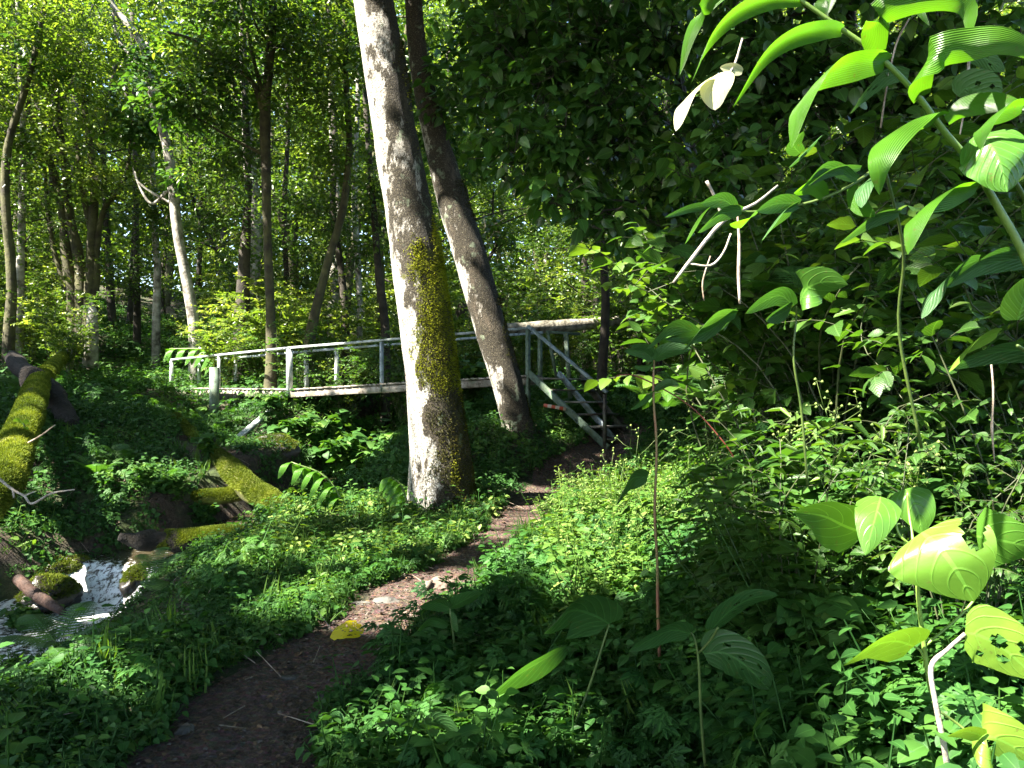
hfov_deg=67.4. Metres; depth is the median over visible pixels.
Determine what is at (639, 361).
slim tree
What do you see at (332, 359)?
understory shrub
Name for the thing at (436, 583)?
path stone
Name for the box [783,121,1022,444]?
leafy shrub
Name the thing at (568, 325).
fallen log
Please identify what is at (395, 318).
understory shrub
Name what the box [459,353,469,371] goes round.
broadleaf shrub
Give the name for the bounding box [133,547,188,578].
fern
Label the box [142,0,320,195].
forest tree
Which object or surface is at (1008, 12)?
forest tree
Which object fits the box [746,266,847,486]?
heart leaved vine
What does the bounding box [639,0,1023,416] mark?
broadleaf tree
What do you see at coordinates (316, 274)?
understory shrub
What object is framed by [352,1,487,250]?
forest tree
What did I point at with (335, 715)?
broadleaf herb
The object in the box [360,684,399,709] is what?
broadleaf herb
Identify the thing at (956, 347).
narrow leaved shrub
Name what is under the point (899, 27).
forest tree
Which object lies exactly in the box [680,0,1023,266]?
arching plant
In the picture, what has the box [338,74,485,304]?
forest tree
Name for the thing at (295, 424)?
broadleaf shrub
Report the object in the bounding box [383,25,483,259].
forest tree
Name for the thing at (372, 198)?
slim tree
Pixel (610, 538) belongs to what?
budded weed
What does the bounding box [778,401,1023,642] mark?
leafy shrub
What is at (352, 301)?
understory shrub
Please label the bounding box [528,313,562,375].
understory shrub
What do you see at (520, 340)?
leafy shrub
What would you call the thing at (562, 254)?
understory shrub
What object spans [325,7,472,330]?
forest tree
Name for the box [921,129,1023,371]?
quilted leaf shrub
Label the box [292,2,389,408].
slim tree
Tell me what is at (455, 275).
forest tree
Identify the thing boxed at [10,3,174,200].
forest tree
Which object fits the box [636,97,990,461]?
leafy shrub
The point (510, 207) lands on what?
forest tree
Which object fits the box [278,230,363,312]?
understory shrub
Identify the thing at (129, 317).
forest tree
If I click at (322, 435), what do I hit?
broadleaf shrub
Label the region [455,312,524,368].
understory shrub
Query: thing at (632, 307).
understory shrub
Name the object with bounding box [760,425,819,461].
budded weed
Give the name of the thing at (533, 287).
understory shrub
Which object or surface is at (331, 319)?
understory shrub
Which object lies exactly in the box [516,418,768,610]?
tall weeds
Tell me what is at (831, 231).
leafy shrub
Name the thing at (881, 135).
forest tree
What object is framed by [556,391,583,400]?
fern
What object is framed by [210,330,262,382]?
leafy shrub
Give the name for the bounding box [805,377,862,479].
budded weed
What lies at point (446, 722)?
broadleaf herb
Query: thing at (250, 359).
leafy shrub
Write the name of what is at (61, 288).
understory shrub
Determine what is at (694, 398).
understory shrub
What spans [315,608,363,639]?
yellow leaf
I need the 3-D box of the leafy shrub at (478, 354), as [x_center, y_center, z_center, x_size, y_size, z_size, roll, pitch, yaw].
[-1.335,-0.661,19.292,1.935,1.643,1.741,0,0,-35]
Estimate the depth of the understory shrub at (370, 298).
32.83 m
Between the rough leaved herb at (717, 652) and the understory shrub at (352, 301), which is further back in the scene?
the understory shrub at (352, 301)
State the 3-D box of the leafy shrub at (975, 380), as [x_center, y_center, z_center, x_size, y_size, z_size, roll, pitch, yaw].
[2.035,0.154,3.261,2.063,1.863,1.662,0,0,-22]
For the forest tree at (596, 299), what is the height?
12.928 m
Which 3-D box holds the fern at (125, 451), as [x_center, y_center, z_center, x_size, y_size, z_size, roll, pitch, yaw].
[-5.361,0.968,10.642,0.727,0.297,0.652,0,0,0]
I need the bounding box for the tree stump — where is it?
[82,302,98,367]
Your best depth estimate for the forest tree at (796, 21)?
21.25 m
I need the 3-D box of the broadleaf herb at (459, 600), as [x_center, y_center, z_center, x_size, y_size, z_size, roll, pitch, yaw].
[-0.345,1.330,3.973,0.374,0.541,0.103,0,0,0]
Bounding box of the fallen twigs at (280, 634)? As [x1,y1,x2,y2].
[63,426,692,740]
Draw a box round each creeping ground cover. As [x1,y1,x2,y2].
[0,379,721,578]
[0,504,1021,767]
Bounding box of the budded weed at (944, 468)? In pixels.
[861,423,946,488]
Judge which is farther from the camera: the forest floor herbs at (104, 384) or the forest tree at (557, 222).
the forest tree at (557, 222)
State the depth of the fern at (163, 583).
6.52 m
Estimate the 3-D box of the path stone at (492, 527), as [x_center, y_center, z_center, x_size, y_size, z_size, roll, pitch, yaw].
[-0.192,1.452,7.696,0.258,0.079,0.183,0,0,0]
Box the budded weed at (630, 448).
[589,425,667,543]
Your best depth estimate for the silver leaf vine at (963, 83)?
2.18 m
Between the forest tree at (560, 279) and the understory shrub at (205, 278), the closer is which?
the forest tree at (560, 279)
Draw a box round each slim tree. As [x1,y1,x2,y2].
[0,0,87,372]
[0,0,109,354]
[84,12,177,344]
[88,38,214,370]
[248,4,406,384]
[250,49,338,344]
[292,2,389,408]
[325,78,390,429]
[557,50,734,374]
[611,32,757,383]
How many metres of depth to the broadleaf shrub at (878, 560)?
3.20 m
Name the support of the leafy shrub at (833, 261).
on the ground at (176, 517)
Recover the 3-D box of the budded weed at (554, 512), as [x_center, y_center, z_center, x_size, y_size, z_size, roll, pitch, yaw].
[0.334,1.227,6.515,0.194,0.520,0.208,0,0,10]
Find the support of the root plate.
on the ground at (176, 517)
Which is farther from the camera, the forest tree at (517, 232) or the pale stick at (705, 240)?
the forest tree at (517, 232)
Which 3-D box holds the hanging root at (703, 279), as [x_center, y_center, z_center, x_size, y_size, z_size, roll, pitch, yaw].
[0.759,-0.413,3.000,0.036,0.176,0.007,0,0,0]
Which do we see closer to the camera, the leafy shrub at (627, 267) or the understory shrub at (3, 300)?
the leafy shrub at (627, 267)
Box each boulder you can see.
[13,572,83,612]
[36,553,90,573]
[119,563,149,596]
[255,433,300,457]
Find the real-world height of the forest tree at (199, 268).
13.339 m
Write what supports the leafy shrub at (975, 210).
on the ground at (176, 517)
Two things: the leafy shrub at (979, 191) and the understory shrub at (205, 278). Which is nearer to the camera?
the leafy shrub at (979, 191)
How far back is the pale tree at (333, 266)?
23.36 m
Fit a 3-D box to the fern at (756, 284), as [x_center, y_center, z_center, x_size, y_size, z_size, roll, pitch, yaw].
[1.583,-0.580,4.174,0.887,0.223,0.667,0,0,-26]
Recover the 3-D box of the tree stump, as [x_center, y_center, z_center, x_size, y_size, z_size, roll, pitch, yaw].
[-10.977,-1.290,20.003,0.403,1.768,0.402,0,0,0]
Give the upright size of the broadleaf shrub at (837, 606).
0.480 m
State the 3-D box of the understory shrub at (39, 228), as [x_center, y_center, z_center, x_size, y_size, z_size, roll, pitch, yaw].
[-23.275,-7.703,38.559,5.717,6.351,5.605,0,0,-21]
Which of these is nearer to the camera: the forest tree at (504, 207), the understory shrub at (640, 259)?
the understory shrub at (640, 259)
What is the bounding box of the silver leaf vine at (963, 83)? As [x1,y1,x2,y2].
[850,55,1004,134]
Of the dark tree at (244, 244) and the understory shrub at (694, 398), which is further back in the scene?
the dark tree at (244, 244)
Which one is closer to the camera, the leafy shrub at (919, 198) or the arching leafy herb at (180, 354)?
the leafy shrub at (919, 198)
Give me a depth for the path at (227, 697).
3.89 m
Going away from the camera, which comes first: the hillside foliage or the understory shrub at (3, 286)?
the understory shrub at (3, 286)
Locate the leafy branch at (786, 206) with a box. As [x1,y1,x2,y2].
[647,131,922,448]
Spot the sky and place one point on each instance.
(82, 3)
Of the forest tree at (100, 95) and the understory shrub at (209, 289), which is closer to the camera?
the understory shrub at (209, 289)
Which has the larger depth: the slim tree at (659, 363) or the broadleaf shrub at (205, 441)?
the slim tree at (659, 363)
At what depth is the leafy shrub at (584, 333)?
21.09 m
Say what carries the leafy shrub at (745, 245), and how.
on the ground at (176, 517)
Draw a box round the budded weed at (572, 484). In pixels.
[554,463,581,499]
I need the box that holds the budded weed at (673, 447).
[624,439,676,544]
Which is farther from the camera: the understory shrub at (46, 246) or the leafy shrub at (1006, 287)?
the understory shrub at (46, 246)
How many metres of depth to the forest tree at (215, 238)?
48.73 m
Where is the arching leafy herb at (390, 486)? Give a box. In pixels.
[379,477,409,513]
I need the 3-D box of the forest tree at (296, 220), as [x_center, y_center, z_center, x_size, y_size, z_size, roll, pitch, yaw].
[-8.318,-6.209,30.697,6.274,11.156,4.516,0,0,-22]
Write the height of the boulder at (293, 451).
0.535 m
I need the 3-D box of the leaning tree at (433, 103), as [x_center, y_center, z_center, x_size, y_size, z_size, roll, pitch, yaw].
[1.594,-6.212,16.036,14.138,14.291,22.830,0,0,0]
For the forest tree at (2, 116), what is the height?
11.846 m
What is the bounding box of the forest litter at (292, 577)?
[0,361,672,767]
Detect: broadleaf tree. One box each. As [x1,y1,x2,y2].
[426,0,743,445]
[432,0,715,398]
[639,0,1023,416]
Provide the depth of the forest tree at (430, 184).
24.52 m
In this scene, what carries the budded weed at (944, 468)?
attached to the narrow leaved shrub at (754, 487)
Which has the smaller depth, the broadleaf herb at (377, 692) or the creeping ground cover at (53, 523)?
the broadleaf herb at (377, 692)
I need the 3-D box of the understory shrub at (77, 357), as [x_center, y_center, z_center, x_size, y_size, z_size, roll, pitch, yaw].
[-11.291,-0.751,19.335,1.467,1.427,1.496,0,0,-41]
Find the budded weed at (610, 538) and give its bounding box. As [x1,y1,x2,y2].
[594,518,632,569]
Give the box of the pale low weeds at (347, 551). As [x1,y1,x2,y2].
[217,486,694,569]
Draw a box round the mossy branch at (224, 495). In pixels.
[190,486,241,504]
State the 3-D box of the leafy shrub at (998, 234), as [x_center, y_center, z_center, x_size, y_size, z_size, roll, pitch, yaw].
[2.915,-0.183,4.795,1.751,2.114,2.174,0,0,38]
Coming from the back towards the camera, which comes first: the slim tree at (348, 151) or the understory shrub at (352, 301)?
the understory shrub at (352, 301)
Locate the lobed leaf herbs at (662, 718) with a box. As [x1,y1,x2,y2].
[0,454,1023,767]
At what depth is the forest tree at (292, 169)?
44.03 m
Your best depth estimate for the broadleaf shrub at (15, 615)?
6.96 m
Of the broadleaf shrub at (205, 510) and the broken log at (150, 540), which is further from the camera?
the broadleaf shrub at (205, 510)
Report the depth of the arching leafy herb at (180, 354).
17.99 m
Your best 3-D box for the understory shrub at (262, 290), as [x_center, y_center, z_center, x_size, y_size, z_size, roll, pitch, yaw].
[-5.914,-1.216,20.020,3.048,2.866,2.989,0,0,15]
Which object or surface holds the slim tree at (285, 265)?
on the ground at (176, 517)
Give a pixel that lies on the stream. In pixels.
(98, 578)
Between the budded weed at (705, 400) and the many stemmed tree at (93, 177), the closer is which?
the budded weed at (705, 400)
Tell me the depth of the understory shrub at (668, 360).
17.81 m
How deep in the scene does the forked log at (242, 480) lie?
10.15 m
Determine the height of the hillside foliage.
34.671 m
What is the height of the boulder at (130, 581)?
0.376 m
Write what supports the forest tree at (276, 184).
on the ground at (176, 517)
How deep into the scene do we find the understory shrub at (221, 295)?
18.20 m
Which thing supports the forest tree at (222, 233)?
on the ground at (176, 517)
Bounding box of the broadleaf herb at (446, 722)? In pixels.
[392,712,469,750]
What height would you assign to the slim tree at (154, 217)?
9.757 m
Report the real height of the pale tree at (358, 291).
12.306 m
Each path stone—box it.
[280,675,298,680]
[351,601,370,605]
[372,596,399,603]
[420,576,456,589]
[486,524,504,529]
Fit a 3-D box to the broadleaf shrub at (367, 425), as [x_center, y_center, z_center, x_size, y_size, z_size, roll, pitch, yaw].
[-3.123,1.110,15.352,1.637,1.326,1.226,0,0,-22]
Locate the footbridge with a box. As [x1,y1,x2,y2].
[169,325,628,448]
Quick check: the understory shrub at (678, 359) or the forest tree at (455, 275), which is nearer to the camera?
the understory shrub at (678, 359)
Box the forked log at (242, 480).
[170,411,291,511]
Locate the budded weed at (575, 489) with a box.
[550,476,598,523]
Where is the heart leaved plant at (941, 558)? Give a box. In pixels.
[794,486,1023,721]
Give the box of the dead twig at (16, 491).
[0,478,74,504]
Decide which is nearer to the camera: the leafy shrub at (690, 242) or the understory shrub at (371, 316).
the leafy shrub at (690, 242)
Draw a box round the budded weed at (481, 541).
[475,532,489,553]
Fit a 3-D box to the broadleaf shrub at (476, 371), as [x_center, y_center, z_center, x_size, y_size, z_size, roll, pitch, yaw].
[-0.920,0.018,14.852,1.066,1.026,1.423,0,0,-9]
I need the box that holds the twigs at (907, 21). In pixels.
[880,19,909,127]
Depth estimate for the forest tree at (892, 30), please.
28.75 m
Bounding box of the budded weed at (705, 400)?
[671,399,755,513]
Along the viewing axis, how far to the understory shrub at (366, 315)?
25.17 m
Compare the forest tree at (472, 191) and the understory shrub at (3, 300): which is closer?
the understory shrub at (3, 300)
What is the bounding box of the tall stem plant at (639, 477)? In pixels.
[614,342,733,672]
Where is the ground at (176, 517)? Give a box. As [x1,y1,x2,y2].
[0,269,702,767]
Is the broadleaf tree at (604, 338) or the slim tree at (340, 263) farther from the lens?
the slim tree at (340, 263)
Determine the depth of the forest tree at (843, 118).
21.86 m
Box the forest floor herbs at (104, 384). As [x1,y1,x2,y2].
[0,304,727,446]
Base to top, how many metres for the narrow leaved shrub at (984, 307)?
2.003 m
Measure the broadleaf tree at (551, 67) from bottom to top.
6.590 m
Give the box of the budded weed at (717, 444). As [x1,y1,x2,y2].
[698,410,771,532]
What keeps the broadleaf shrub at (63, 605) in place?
on the ground at (176, 517)
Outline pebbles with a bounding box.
[128,456,603,767]
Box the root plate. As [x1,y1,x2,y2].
[4,350,80,429]
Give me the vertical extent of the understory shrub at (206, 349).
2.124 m
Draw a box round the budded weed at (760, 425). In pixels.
[741,389,798,475]
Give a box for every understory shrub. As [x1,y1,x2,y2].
[0,208,57,293]
[0,227,58,311]
[0,253,20,311]
[0,256,114,329]
[0,277,58,338]
[0,287,115,382]
[0,290,74,364]
[4,232,84,307]
[10,196,129,299]
[10,294,109,376]
[25,271,65,348]
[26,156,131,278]
[29,165,113,285]
[34,327,97,369]
[52,187,187,312]
[81,204,131,261]
[161,275,236,350]
[168,243,237,322]
[171,314,232,375]
[175,304,258,385]
[191,261,282,303]
[191,272,331,381]
[192,272,323,360]
[196,238,316,368]
[196,265,300,371]
[210,268,350,385]
[227,279,349,375]
[252,272,390,378]
[253,291,340,359]
[254,299,338,368]
[261,270,315,358]
[273,220,371,300]
[273,238,391,320]
[277,276,375,359]
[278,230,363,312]
[282,345,376,413]
[293,326,398,427]
[319,276,396,335]
[330,315,401,383]
[339,289,399,381]
[350,323,370,354]
[351,307,393,377]
[352,280,398,357]
[360,223,444,298]
[367,301,459,376]
[389,310,403,369]
[439,222,558,321]
[449,267,521,368]
[451,307,508,368]
[454,319,514,374]
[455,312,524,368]
[484,220,592,363]
[490,251,597,373]
[502,299,571,375]
[511,264,626,388]
[514,226,609,350]
[522,306,551,369]
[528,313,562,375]
[550,239,656,379]
[552,242,669,383]
[565,297,625,371]
[593,174,772,438]
[602,270,721,421]
[614,331,673,377]
[617,204,758,425]
[646,325,687,363]
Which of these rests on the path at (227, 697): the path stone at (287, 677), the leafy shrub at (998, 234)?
the path stone at (287, 677)
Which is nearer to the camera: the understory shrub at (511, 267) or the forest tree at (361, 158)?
the understory shrub at (511, 267)
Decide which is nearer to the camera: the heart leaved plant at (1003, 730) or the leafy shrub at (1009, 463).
the heart leaved plant at (1003, 730)
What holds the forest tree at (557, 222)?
on the ground at (176, 517)
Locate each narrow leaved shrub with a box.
[665,310,800,445]
[678,391,980,598]
[765,220,1023,476]
[893,190,1023,511]
[908,261,1023,424]
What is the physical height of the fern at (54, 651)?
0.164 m
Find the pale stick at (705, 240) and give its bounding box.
[672,180,777,282]
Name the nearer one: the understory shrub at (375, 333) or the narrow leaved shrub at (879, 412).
the narrow leaved shrub at (879, 412)
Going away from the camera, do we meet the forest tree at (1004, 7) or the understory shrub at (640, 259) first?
the understory shrub at (640, 259)
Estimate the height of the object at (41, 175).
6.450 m
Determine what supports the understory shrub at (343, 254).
on the ground at (176, 517)
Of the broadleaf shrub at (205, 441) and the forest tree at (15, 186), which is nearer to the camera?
the broadleaf shrub at (205, 441)
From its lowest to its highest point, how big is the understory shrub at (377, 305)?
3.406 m
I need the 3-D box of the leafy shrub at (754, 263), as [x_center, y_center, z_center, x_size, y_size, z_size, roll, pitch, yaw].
[1.706,-0.171,5.015,2.441,2.701,3.030,0,0,4]
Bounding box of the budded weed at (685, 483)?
[661,446,708,547]
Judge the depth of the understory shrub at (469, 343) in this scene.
20.18 m
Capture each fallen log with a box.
[0,345,80,521]
[12,574,66,614]
[506,316,668,333]
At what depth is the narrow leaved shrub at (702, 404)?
7.64 m
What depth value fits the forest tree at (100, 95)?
43.20 m
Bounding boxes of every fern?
[0,375,55,388]
[0,601,119,648]
[31,634,100,664]
[64,454,123,475]
[97,443,153,463]
[121,468,182,487]
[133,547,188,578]
[140,579,173,597]
[205,417,229,429]
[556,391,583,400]
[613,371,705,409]
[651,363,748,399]
[708,265,872,294]
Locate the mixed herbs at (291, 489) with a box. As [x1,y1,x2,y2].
[0,390,727,557]
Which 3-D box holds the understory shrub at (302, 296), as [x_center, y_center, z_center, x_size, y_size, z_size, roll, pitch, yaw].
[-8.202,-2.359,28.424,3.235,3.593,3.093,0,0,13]
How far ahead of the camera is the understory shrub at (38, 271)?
25.16 m
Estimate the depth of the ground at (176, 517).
9.78 m
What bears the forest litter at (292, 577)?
on the ground at (176, 517)
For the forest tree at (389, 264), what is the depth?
30.38 m
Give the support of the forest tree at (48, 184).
on the ground at (176, 517)
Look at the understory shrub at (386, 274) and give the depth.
43.77 m
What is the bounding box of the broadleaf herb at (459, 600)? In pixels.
[410,591,480,663]
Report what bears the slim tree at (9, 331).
on the ground at (176, 517)
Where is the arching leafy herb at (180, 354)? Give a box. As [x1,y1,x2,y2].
[163,348,226,373]
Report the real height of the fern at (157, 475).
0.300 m
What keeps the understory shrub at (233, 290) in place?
on the ground at (176, 517)
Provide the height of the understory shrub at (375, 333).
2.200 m
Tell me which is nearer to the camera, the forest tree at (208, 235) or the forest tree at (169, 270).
the forest tree at (208, 235)
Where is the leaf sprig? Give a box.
[674,38,742,130]
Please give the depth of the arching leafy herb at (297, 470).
8.21 m
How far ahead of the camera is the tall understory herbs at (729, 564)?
3.38 m
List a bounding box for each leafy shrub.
[175,305,232,371]
[175,318,232,378]
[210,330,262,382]
[225,326,289,380]
[242,319,350,387]
[298,347,402,431]
[342,330,475,431]
[460,336,482,369]
[508,296,577,374]
[553,319,598,377]
[568,55,1023,513]
[572,328,625,373]
[584,119,967,512]
[600,223,897,457]
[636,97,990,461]
[639,217,893,444]
[645,182,947,478]
[664,268,761,417]
[685,348,773,409]
[687,221,792,406]
[693,203,887,438]
[727,197,945,431]
[729,255,908,451]
[743,166,1021,416]
[750,66,1023,454]
[767,203,1023,571]
[775,153,1023,497]
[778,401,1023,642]
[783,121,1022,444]
[793,190,1011,425]
[839,175,1023,448]
[844,253,929,396]
[852,245,1023,444]
[855,136,1023,409]
[869,180,1021,407]
[920,112,1023,240]
[938,447,1023,516]
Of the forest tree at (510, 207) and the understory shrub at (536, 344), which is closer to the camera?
the understory shrub at (536, 344)
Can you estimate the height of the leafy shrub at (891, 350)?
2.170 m
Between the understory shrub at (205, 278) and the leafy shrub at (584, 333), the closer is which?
the leafy shrub at (584, 333)
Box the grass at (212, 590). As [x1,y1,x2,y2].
[0,382,760,761]
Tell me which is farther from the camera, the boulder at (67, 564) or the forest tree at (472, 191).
the forest tree at (472, 191)
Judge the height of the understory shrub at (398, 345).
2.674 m
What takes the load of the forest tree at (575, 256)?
on the ground at (176, 517)
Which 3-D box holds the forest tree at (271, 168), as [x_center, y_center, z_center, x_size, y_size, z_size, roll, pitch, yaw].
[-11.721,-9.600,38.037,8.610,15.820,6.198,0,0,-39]
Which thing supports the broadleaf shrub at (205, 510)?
on the ground at (176, 517)
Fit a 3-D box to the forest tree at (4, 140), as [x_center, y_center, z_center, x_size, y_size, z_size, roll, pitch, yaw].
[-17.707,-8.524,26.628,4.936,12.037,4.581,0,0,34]
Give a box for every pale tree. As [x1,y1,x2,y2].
[0,0,323,383]
[239,10,262,371]
[326,27,342,371]
[351,46,362,379]
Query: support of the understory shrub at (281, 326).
on the ground at (176, 517)
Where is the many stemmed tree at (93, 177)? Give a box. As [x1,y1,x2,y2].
[0,0,432,345]
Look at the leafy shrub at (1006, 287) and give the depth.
5.10 m
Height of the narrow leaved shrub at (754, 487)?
1.244 m
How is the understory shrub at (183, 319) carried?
on the ground at (176, 517)
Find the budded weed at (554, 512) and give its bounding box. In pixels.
[541,499,559,537]
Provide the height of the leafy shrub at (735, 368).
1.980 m
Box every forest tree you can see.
[0,0,64,261]
[0,0,110,248]
[0,0,131,306]
[0,1,108,331]
[0,9,80,256]
[0,10,82,250]
[0,66,44,248]
[0,85,85,273]
[5,0,203,328]
[10,0,165,255]
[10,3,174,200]
[47,0,220,323]
[83,3,230,305]
[108,116,289,340]
[111,116,229,318]
[126,1,306,310]
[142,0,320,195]
[144,22,259,315]
[150,0,359,315]
[183,31,263,305]
[187,33,341,271]
[204,2,339,307]
[225,87,346,290]
[251,0,362,264]
[278,0,478,362]
[278,49,394,303]
[279,0,475,362]
[302,12,399,302]
[317,86,441,331]
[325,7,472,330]
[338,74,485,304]
[342,92,495,303]
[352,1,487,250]
[359,0,546,366]
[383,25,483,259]
[389,27,506,264]
[390,111,497,315]
[425,0,573,292]
[447,175,556,329]
[463,0,569,317]
[489,7,571,310]
[507,147,640,374]
[508,4,649,369]
[518,19,602,300]
[540,45,652,369]
[553,91,657,276]
[589,1,736,290]
[741,1,882,188]
[758,105,844,191]
[765,79,840,221]
[781,2,920,181]
[784,12,917,169]
[788,93,951,181]
[835,20,916,146]
[840,9,970,146]
[882,5,1006,129]
[950,1,1023,100]
[981,1,1016,13]
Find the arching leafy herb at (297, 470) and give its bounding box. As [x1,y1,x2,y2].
[278,462,344,511]
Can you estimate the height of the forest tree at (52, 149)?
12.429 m
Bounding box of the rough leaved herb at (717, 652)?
[628,589,777,767]
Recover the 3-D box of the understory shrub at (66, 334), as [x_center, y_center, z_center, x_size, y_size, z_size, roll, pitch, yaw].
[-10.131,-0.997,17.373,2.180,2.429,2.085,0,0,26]
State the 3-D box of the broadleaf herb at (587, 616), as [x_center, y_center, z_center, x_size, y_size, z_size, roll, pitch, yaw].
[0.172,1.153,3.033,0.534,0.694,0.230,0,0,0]
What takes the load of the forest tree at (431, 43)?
on the ground at (176, 517)
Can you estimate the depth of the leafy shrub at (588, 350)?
19.53 m
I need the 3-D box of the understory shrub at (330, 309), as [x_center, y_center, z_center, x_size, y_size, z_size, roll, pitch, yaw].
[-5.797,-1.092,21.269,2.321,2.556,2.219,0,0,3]
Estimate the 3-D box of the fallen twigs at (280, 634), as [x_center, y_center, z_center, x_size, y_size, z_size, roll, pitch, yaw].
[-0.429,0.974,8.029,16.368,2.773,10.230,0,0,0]
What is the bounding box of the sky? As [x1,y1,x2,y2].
[37,3,860,296]
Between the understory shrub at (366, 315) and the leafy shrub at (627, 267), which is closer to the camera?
the leafy shrub at (627, 267)
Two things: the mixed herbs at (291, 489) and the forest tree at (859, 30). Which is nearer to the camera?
the mixed herbs at (291, 489)
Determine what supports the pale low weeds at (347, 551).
on the ground at (176, 517)
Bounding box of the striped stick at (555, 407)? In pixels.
[543,403,565,410]
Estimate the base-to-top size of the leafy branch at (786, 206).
0.807 m
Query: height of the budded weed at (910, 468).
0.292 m
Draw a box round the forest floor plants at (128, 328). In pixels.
[0,277,687,431]
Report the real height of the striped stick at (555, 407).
0.114 m
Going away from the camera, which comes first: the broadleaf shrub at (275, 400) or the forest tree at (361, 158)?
the broadleaf shrub at (275, 400)
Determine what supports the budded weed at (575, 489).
on the ground at (176, 517)
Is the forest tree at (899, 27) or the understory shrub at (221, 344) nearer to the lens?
the understory shrub at (221, 344)
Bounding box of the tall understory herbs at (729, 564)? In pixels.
[621,378,1023,645]
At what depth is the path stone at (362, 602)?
5.28 m
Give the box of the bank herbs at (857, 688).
[621,422,1023,767]
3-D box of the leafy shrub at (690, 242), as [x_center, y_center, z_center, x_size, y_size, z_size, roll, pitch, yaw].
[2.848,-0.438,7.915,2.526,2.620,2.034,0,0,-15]
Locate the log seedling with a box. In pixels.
[13,418,29,431]
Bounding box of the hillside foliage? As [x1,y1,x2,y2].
[0,0,1019,321]
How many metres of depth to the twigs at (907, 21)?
2.40 m
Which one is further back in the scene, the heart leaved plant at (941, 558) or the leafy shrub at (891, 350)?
the leafy shrub at (891, 350)
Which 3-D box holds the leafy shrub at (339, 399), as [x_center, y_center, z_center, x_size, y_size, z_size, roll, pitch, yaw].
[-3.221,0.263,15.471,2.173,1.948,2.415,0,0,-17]
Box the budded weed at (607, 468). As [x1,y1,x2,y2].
[578,447,624,537]
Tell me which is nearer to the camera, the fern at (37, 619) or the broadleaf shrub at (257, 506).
the fern at (37, 619)
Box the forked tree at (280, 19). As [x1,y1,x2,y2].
[142,0,654,390]
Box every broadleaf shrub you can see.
[0,596,64,615]
[0,597,42,630]
[93,466,120,494]
[122,461,162,490]
[151,470,194,504]
[184,501,226,525]
[187,431,221,462]
[244,502,280,517]
[246,388,302,422]
[260,411,327,451]
[289,470,325,496]
[297,409,353,464]
[301,427,374,474]
[327,407,389,440]
[330,431,377,463]
[353,442,386,464]
[360,424,406,449]
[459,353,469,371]
[459,358,490,403]
[689,430,1016,584]
[763,585,885,659]
[865,529,1002,606]
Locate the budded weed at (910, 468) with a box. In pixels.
[896,440,940,486]
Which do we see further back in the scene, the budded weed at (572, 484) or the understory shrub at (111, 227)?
the understory shrub at (111, 227)
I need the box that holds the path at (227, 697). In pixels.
[130,433,642,767]
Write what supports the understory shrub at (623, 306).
on the ground at (176, 517)
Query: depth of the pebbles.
3.86 m
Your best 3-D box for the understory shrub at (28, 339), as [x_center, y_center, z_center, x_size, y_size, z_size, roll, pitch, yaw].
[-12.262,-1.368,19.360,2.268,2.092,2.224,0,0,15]
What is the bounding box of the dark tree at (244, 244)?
[177,10,322,378]
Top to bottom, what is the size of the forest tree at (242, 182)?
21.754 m
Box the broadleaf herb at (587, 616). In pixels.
[496,595,622,740]
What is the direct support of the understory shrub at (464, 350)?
on the ground at (176, 517)
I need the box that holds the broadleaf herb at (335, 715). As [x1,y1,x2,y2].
[317,711,344,731]
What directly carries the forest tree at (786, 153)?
on the ground at (176, 517)
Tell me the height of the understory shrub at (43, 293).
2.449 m
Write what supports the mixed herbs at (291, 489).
on the ground at (176, 517)
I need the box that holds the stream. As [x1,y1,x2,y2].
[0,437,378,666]
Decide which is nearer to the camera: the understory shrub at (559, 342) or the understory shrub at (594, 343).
the understory shrub at (559, 342)
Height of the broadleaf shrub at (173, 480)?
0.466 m
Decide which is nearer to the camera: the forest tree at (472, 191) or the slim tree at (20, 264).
the slim tree at (20, 264)
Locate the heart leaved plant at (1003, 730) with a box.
[928,604,1023,767]
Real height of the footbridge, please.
2.214 m
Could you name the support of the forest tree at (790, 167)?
on the ground at (176, 517)
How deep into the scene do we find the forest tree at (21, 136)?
20.06 m
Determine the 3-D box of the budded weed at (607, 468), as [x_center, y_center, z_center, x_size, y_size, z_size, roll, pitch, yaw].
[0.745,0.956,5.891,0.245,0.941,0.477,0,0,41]
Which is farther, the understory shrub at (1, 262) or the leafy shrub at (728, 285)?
the understory shrub at (1, 262)
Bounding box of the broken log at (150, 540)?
[117,523,250,553]
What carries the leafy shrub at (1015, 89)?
on the ground at (176, 517)
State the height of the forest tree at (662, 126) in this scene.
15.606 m
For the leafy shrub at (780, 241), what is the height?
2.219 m
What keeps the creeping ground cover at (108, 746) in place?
on the ground at (176, 517)
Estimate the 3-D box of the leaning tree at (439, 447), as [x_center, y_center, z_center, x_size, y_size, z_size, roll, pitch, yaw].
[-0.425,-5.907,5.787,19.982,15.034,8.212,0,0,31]
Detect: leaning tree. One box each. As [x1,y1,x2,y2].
[343,0,910,438]
[353,0,480,515]
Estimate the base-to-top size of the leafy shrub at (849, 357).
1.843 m
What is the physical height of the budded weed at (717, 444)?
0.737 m
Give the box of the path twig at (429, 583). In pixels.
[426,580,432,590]

